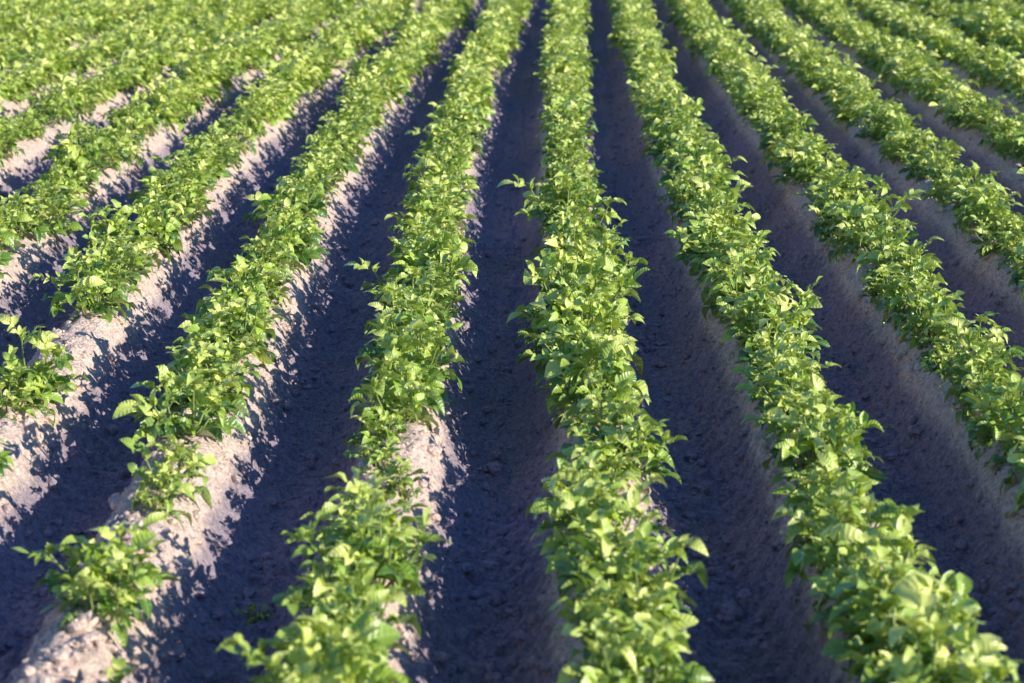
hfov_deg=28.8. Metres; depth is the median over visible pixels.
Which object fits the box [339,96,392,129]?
potato plant
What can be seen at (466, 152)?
potato plant
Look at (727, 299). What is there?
potato plant
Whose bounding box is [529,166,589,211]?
potato plant
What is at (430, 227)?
potato plant
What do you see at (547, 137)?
potato plant
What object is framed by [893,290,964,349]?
potato plant
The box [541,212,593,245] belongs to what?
potato plant
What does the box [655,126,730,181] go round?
potato plant
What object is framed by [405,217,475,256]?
potato plant
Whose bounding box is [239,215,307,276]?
potato plant
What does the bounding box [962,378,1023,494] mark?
potato plant
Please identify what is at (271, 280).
potato plant
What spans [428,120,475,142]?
potato plant
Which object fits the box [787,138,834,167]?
potato plant
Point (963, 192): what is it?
potato plant
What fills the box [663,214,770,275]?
potato plant
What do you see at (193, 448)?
potato plant
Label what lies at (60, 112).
potato plant
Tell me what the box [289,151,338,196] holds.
potato plant
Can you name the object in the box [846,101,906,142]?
potato plant
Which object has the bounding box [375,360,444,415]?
potato plant
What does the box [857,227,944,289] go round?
potato plant
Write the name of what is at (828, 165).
potato plant
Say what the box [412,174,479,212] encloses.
potato plant
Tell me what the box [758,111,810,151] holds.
potato plant
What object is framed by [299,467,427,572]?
potato plant
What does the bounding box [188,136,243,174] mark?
potato plant
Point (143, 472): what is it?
potato plant
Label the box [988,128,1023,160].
potato plant
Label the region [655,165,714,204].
potato plant
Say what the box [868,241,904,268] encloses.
potato plant
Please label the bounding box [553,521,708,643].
potato plant
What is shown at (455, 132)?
potato plant
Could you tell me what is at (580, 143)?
potato plant
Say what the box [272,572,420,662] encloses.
potato plant
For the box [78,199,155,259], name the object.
potato plant
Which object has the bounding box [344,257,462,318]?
potato plant
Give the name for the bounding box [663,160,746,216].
potato plant
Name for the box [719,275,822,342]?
potato plant
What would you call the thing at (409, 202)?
potato plant
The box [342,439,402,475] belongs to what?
potato plant
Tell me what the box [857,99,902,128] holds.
potato plant
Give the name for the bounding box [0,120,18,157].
potato plant
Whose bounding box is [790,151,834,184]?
potato plant
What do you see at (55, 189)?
potato plant
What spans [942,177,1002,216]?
potato plant
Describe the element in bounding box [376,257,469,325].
potato plant
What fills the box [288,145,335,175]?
potato plant
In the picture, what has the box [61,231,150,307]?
potato plant
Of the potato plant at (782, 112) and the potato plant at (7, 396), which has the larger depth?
the potato plant at (782, 112)
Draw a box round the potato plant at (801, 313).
[726,293,829,367]
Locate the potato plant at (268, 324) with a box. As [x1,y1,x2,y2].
[225,296,285,338]
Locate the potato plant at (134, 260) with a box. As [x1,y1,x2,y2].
[80,236,156,285]
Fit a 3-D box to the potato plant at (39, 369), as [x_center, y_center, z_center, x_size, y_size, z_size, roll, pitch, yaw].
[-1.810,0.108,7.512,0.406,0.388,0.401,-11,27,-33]
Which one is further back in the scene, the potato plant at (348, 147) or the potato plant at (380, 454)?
the potato plant at (348, 147)
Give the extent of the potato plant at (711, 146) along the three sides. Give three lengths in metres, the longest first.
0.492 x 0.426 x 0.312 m
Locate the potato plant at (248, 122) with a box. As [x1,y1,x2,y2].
[218,110,269,136]
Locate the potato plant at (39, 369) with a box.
[0,314,89,426]
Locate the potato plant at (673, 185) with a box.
[662,164,723,224]
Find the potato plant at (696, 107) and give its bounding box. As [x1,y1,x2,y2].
[654,93,711,140]
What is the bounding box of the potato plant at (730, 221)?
[711,213,749,243]
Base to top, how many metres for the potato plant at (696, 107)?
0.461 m
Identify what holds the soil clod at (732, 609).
on the ground
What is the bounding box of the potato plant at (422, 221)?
[388,217,454,265]
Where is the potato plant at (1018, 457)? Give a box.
[1005,435,1023,516]
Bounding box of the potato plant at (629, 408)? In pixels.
[560,370,662,460]
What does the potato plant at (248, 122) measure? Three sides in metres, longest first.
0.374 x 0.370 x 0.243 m
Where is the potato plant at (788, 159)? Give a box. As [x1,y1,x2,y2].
[773,139,812,170]
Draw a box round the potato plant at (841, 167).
[801,153,856,192]
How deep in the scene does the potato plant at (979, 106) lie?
14.86 m
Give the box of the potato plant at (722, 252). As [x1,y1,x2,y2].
[691,230,771,283]
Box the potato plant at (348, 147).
[324,137,356,157]
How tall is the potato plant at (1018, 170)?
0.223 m
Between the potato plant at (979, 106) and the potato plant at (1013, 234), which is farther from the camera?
the potato plant at (979, 106)
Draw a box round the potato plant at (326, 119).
[319,108,375,135]
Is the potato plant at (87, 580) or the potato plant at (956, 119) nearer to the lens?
the potato plant at (87, 580)
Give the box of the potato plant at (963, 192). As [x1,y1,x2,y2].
[932,172,964,193]
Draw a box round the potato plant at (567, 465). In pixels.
[526,458,636,547]
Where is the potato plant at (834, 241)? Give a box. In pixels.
[826,208,892,262]
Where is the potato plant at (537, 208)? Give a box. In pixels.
[496,171,610,229]
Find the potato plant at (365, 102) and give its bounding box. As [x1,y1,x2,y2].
[339,92,383,123]
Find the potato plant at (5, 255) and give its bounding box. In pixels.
[0,243,13,265]
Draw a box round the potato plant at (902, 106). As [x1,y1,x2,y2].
[866,103,903,123]
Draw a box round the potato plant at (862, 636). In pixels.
[826,540,957,666]
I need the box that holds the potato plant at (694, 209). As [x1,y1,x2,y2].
[683,202,721,221]
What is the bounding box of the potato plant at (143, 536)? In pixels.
[12,512,181,620]
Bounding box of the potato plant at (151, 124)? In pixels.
[106,105,167,131]
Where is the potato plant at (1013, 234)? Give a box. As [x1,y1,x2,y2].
[996,221,1023,269]
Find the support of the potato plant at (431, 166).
on the ground
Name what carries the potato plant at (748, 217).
on the ground
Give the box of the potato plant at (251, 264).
[244,262,283,288]
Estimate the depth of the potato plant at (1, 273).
9.65 m
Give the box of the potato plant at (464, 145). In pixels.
[429,136,474,163]
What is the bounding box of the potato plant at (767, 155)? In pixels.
[762,132,812,172]
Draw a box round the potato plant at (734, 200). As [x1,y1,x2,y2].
[686,181,754,241]
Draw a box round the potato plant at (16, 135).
[10,115,30,140]
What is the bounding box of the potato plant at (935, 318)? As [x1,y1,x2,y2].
[917,311,1014,367]
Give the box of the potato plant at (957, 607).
[820,572,1017,682]
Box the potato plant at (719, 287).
[700,250,792,320]
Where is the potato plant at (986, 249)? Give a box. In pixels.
[961,215,1023,258]
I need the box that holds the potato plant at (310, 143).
[290,139,342,171]
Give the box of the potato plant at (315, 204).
[243,172,348,237]
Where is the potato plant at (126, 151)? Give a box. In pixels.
[82,134,141,166]
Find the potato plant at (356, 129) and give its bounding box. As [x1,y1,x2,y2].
[317,116,372,148]
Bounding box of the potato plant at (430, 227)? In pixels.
[386,222,457,280]
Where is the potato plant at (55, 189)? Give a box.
[33,179,90,216]
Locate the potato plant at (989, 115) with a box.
[978,113,1005,138]
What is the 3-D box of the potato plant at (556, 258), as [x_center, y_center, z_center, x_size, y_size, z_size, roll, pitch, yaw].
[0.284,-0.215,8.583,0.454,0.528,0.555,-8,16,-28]
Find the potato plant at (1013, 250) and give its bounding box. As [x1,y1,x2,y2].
[1001,247,1023,274]
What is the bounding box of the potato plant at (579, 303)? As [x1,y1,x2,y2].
[515,277,618,375]
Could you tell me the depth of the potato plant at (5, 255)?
9.96 m
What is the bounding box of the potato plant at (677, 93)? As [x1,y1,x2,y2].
[654,88,689,113]
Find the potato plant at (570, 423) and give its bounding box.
[557,398,621,438]
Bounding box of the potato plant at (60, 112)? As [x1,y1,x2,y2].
[22,86,76,126]
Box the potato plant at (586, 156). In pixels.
[547,138,596,172]
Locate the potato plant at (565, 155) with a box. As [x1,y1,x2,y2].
[541,142,582,171]
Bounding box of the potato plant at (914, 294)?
[889,272,964,333]
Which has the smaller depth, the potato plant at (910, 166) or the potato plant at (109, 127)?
the potato plant at (910, 166)
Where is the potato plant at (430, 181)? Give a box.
[412,174,456,205]
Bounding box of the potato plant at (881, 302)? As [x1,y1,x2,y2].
[870,254,947,330]
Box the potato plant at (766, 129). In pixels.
[745,112,802,134]
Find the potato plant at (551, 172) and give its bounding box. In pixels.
[539,155,582,188]
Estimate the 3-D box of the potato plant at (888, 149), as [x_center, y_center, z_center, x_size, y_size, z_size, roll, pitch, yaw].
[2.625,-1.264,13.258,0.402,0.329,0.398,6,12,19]
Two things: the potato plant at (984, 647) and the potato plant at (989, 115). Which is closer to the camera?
the potato plant at (984, 647)
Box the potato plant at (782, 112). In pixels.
[759,107,806,131]
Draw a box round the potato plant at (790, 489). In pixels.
[771,437,880,524]
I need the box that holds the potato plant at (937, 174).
[923,150,963,183]
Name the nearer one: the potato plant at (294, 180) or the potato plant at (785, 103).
the potato plant at (294, 180)
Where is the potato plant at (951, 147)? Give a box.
[888,129,965,168]
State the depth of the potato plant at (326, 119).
14.43 m
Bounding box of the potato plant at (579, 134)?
[545,112,591,154]
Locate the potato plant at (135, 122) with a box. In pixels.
[106,116,144,144]
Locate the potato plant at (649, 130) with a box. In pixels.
[643,106,707,158]
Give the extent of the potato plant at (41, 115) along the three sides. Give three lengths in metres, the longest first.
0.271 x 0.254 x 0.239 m
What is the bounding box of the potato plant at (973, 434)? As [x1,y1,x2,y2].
[952,372,1022,450]
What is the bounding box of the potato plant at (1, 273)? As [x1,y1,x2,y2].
[0,257,11,278]
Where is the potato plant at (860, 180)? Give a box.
[814,165,890,223]
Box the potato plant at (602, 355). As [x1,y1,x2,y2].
[545,334,648,428]
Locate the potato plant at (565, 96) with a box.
[541,94,583,118]
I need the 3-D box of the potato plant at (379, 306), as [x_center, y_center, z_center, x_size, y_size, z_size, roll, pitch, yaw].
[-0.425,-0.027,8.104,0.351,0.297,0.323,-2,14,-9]
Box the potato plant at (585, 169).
[556,157,606,188]
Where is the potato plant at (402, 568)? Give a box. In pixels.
[280,470,452,595]
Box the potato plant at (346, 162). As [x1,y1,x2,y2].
[304,132,360,175]
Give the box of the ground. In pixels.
[0,0,1023,682]
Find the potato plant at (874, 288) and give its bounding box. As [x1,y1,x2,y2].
[856,263,908,308]
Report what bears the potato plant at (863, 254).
on the ground
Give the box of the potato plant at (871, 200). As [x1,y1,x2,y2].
[824,188,925,246]
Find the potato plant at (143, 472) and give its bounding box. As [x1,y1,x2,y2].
[126,462,194,528]
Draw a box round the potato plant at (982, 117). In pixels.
[958,106,1005,130]
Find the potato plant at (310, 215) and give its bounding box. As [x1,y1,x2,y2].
[278,209,320,247]
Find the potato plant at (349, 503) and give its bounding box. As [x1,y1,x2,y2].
[323,484,384,517]
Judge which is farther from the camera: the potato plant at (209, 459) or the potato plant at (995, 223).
the potato plant at (995, 223)
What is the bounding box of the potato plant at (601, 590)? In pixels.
[548,573,698,671]
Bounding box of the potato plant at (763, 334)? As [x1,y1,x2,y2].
[736,323,819,373]
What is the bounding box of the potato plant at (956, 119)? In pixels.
[938,90,993,130]
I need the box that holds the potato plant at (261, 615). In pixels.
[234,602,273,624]
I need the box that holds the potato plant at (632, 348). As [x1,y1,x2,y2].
[517,322,638,370]
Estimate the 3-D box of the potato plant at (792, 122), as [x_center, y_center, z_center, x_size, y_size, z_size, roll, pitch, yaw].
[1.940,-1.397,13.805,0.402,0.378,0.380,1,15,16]
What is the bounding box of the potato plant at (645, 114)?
[634,100,685,136]
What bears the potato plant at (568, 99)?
on the ground
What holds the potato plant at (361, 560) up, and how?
on the ground
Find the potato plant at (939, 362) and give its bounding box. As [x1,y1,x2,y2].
[922,334,972,378]
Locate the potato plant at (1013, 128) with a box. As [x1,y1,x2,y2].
[986,115,1023,148]
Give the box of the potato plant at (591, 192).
[544,183,626,246]
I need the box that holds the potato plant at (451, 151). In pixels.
[411,143,473,174]
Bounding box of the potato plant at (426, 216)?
[401,211,438,225]
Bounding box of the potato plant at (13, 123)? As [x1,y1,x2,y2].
[0,115,22,137]
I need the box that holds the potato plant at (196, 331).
[171,308,286,375]
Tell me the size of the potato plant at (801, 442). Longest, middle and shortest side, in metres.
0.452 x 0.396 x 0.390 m
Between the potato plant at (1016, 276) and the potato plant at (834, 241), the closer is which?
the potato plant at (1016, 276)
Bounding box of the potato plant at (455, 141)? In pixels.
[419,138,471,165]
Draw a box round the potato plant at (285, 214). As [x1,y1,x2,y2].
[269,206,318,227]
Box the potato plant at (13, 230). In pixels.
[0,218,16,249]
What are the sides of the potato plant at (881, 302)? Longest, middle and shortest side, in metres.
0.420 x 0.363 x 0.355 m
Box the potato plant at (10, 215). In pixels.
[0,202,24,239]
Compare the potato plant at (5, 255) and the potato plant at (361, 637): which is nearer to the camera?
the potato plant at (361, 637)
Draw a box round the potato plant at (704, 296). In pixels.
[700,258,778,315]
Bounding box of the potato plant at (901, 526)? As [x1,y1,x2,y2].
[808,514,967,643]
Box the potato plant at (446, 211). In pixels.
[384,189,467,252]
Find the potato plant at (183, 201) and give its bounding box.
[133,194,192,237]
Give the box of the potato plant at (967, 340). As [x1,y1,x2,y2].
[940,317,1023,404]
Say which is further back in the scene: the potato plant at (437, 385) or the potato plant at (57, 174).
the potato plant at (57, 174)
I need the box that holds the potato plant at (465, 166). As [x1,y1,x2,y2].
[417,155,475,189]
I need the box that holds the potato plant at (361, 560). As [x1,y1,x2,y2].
[284,543,395,624]
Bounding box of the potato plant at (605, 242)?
[539,230,647,303]
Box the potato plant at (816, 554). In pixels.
[770,486,936,634]
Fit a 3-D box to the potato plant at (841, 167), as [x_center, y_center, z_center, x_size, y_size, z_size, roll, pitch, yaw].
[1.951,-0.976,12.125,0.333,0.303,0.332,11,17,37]
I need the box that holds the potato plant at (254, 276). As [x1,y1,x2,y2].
[197,254,286,340]
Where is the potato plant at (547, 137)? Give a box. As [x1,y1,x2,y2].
[537,126,584,155]
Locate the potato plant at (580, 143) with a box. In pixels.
[551,138,589,162]
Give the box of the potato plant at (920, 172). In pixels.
[912,149,958,182]
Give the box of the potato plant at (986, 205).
[952,182,1023,237]
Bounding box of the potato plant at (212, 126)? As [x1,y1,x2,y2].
[190,121,234,153]
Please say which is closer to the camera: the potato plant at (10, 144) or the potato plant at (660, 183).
the potato plant at (660, 183)
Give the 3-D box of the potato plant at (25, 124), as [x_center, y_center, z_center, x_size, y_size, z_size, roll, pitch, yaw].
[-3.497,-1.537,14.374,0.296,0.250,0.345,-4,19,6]
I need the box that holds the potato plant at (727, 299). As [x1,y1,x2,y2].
[713,287,780,323]
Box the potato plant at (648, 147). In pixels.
[642,112,714,157]
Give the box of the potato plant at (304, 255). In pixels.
[246,197,328,266]
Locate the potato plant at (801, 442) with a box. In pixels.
[771,373,887,491]
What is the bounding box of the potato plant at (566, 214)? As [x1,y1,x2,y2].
[532,206,597,266]
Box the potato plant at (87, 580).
[55,544,158,647]
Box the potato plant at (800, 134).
[769,126,821,156]
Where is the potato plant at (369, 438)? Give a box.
[343,406,414,451]
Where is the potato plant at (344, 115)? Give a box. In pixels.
[319,108,367,137]
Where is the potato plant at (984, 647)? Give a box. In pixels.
[879,586,1023,682]
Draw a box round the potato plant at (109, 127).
[82,125,140,154]
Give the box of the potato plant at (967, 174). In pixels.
[943,160,1004,215]
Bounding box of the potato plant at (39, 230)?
[0,191,53,244]
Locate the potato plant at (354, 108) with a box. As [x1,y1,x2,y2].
[339,105,373,136]
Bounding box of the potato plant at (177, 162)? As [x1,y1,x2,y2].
[164,151,216,200]
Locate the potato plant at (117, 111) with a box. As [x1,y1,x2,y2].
[97,108,152,141]
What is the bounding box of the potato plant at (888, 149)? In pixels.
[877,127,930,163]
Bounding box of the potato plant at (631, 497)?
[545,486,687,607]
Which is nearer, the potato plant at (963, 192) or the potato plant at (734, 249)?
the potato plant at (734, 249)
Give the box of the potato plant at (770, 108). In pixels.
[749,102,809,133]
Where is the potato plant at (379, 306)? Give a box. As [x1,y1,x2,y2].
[367,297,448,364]
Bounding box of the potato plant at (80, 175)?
[39,149,102,196]
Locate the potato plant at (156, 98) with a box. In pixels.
[134,91,172,128]
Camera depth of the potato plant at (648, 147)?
13.90 m
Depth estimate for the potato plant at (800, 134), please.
13.62 m
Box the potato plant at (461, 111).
[437,99,488,153]
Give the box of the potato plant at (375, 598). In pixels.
[223,589,414,682]
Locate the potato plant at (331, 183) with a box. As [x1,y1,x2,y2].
[300,151,345,192]
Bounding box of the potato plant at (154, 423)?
[113,365,249,444]
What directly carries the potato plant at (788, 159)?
on the ground
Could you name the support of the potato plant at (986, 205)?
on the ground
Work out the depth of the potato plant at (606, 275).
8.83 m
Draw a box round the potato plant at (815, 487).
[781,460,874,544]
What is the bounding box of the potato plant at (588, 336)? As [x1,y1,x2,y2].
[520,320,642,413]
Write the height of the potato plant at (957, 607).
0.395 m
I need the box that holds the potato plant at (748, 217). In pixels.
[678,176,760,254]
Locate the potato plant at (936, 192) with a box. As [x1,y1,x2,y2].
[921,171,973,207]
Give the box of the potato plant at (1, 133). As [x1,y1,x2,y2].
[0,131,11,140]
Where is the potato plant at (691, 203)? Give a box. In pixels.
[676,194,715,226]
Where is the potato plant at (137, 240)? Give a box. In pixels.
[91,229,161,273]
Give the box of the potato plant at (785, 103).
[754,96,797,114]
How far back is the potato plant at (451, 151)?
12.59 m
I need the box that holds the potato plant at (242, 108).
[223,94,267,137]
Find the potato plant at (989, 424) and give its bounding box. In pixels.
[964,374,1023,461]
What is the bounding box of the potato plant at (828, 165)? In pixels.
[810,160,857,200]
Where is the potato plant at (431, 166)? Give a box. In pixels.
[403,149,478,206]
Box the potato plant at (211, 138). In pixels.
[184,131,238,165]
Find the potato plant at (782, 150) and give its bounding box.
[767,135,849,186]
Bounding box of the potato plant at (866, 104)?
[855,96,901,122]
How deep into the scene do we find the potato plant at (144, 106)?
14.55 m
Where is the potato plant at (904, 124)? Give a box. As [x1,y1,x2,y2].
[878,106,931,162]
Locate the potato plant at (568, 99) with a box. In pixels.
[536,93,597,138]
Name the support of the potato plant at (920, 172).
on the ground
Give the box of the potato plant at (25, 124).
[7,109,46,140]
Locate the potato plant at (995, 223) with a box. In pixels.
[977,210,1023,244]
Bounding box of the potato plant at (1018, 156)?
[1008,127,1023,160]
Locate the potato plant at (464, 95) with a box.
[433,89,481,127]
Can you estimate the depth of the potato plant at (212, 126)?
13.68 m
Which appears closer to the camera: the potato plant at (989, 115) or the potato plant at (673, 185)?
the potato plant at (673, 185)
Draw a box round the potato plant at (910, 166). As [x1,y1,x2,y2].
[890,138,953,180]
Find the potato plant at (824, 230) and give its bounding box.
[806,198,855,241]
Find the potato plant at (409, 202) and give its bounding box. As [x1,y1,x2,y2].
[398,181,460,219]
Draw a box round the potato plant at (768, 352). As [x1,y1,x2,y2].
[731,321,827,386]
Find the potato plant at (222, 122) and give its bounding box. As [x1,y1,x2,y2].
[218,113,266,154]
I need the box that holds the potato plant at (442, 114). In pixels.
[427,98,472,136]
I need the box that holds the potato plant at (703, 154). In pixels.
[673,134,747,199]
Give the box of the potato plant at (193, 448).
[158,440,205,474]
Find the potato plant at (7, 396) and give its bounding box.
[0,367,49,420]
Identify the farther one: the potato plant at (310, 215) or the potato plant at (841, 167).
the potato plant at (841, 167)
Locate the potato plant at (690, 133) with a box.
[651,124,720,168]
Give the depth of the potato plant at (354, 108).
14.59 m
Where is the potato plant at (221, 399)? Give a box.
[157,368,230,414]
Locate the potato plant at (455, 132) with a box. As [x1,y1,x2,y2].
[421,113,491,159]
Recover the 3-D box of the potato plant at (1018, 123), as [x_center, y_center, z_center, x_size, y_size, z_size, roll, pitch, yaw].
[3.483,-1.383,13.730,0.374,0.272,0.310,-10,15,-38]
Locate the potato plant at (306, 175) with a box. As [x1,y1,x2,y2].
[279,169,322,218]
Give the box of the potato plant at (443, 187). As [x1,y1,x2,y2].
[403,175,477,230]
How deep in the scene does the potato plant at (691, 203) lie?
11.23 m
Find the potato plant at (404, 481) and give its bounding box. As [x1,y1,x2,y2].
[367,458,427,499]
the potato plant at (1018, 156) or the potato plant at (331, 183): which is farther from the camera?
the potato plant at (1018, 156)
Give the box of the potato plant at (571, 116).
[543,98,589,138]
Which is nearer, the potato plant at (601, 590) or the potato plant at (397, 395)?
the potato plant at (601, 590)
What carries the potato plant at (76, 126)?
on the ground
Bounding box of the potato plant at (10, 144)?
[0,118,25,167]
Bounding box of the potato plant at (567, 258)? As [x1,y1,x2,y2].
[548,246,600,292]
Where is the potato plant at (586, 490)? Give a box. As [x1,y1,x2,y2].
[529,450,674,598]
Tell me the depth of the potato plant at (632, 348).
7.90 m
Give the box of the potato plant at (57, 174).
[31,161,77,197]
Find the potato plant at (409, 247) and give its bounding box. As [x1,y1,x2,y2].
[384,231,463,303]
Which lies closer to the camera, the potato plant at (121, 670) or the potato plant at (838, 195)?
the potato plant at (121, 670)
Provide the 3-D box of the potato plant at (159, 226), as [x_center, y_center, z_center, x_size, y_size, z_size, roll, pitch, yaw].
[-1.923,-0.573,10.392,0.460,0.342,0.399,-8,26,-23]
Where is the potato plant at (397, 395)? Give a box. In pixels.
[348,345,444,435]
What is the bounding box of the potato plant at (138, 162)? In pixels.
[112,132,151,167]
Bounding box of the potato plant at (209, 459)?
[119,434,215,509]
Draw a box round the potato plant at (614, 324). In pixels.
[506,273,644,378]
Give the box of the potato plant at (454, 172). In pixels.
[431,164,477,193]
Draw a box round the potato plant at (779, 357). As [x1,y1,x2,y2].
[734,340,826,413]
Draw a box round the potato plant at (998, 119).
[977,102,1023,150]
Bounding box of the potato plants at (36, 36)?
[0,0,1023,299]
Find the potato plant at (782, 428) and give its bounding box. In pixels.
[740,386,860,469]
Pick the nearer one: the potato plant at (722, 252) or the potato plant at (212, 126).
the potato plant at (722, 252)
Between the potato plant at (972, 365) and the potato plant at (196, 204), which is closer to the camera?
the potato plant at (972, 365)
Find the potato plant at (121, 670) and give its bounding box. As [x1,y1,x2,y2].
[100,657,134,682]
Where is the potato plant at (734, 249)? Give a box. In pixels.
[694,231,779,295]
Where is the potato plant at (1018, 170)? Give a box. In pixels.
[1010,166,1023,186]
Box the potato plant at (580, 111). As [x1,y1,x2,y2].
[539,100,589,145]
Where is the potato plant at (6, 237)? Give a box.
[0,196,31,265]
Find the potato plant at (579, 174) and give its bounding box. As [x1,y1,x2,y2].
[571,169,596,191]
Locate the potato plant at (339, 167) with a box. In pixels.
[300,148,344,183]
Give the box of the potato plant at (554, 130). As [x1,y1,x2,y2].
[548,120,571,145]
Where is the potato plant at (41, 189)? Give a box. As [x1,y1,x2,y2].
[13,182,57,213]
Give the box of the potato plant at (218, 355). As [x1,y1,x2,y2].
[178,327,267,390]
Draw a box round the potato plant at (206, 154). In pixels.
[161,135,231,181]
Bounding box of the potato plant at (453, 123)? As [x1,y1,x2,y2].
[405,120,473,153]
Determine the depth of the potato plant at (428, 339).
7.90 m
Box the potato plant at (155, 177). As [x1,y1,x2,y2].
[127,166,216,216]
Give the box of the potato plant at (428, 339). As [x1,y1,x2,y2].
[373,329,438,367]
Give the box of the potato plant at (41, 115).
[14,106,49,134]
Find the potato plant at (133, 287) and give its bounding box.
[80,262,141,297]
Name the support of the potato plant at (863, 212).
on the ground
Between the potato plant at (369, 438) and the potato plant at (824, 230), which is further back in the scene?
the potato plant at (824, 230)
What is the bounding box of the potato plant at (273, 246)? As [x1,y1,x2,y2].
[236,234,291,280]
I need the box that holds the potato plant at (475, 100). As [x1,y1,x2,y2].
[444,92,482,120]
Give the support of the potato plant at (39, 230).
on the ground
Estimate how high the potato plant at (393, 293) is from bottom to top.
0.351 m
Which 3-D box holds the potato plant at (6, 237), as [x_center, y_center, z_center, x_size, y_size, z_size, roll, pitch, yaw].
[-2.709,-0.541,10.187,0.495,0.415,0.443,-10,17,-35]
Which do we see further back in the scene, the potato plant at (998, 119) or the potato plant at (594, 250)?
the potato plant at (998, 119)
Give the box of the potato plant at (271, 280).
[232,250,298,307]
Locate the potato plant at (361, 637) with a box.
[216,608,407,682]
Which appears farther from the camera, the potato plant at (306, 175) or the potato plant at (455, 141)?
the potato plant at (455, 141)
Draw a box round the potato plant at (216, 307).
[170,275,276,364]
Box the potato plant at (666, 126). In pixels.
[652,112,707,169]
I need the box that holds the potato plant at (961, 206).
[951,178,1020,231]
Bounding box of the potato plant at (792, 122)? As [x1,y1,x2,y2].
[763,112,817,156]
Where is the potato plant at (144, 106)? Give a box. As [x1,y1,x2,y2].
[113,93,161,136]
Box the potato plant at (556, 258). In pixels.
[519,237,649,336]
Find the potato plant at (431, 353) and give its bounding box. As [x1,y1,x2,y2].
[355,308,465,408]
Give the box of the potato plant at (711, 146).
[660,133,725,177]
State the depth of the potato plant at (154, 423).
6.98 m
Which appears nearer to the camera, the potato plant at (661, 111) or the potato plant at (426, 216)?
the potato plant at (426, 216)
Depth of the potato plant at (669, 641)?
4.74 m
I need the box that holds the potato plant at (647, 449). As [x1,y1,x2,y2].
[569,413,686,484]
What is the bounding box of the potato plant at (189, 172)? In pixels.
[152,166,206,197]
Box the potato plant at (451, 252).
[380,232,477,308]
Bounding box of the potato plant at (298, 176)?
[283,162,338,218]
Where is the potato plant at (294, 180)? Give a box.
[271,176,312,205]
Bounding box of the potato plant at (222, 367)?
[155,341,253,417]
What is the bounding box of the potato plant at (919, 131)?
[877,128,928,160]
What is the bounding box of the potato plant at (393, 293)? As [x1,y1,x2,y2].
[364,282,451,355]
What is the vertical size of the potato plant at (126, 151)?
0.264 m
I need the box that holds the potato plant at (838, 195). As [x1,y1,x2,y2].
[809,176,866,220]
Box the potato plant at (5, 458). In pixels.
[0,429,14,478]
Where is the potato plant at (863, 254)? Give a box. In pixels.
[856,240,927,283]
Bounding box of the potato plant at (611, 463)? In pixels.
[544,426,641,499]
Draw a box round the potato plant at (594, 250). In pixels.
[559,249,609,270]
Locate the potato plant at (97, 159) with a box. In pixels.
[78,145,101,170]
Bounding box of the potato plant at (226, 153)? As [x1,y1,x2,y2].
[179,147,240,184]
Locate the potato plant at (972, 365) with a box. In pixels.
[944,342,1021,426]
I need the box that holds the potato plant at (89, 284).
[29,256,135,322]
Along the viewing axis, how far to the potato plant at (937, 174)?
12.28 m
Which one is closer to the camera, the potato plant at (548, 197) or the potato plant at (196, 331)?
the potato plant at (196, 331)
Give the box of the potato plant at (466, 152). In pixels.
[432,144,472,169]
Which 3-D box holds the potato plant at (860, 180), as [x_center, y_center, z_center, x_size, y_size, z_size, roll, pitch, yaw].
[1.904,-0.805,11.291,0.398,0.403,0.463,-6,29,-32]
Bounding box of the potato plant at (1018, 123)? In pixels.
[997,121,1023,150]
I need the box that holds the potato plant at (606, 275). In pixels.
[534,247,638,332]
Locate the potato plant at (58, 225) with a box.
[0,194,84,236]
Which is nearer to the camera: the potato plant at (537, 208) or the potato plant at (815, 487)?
the potato plant at (815, 487)
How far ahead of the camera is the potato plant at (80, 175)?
12.20 m
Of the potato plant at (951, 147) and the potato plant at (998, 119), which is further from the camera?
the potato plant at (998, 119)
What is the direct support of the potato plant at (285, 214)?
on the ground
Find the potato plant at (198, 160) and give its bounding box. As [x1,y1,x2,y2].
[150,142,222,191]
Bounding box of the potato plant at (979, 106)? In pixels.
[957,95,1006,128]
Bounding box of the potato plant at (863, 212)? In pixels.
[833,200,918,262]
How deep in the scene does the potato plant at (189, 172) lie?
11.70 m
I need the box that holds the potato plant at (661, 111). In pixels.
[642,102,704,143]
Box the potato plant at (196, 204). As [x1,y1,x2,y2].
[132,178,214,227]
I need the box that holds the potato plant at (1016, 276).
[1008,240,1023,291]
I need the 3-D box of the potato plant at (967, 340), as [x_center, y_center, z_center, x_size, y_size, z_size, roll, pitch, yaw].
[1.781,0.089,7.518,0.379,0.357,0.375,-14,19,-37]
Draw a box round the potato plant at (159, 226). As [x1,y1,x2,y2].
[105,195,183,262]
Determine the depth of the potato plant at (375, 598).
4.86 m
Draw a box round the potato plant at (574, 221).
[542,214,629,277]
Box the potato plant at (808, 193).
[793,182,859,210]
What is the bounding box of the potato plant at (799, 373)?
[748,357,841,440]
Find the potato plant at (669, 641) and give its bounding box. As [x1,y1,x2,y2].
[557,602,713,682]
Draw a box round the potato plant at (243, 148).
[204,127,249,169]
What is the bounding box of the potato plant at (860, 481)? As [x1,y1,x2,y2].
[779,445,912,575]
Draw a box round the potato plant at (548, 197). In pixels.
[535,169,591,232]
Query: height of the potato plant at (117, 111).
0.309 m
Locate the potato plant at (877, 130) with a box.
[868,112,916,146]
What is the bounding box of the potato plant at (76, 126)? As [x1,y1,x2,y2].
[40,118,117,179]
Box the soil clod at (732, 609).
[718,599,743,622]
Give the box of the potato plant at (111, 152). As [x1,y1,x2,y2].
[74,123,124,175]
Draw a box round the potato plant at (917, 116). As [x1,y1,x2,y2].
[879,114,921,144]
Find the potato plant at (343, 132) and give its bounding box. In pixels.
[313,120,365,164]

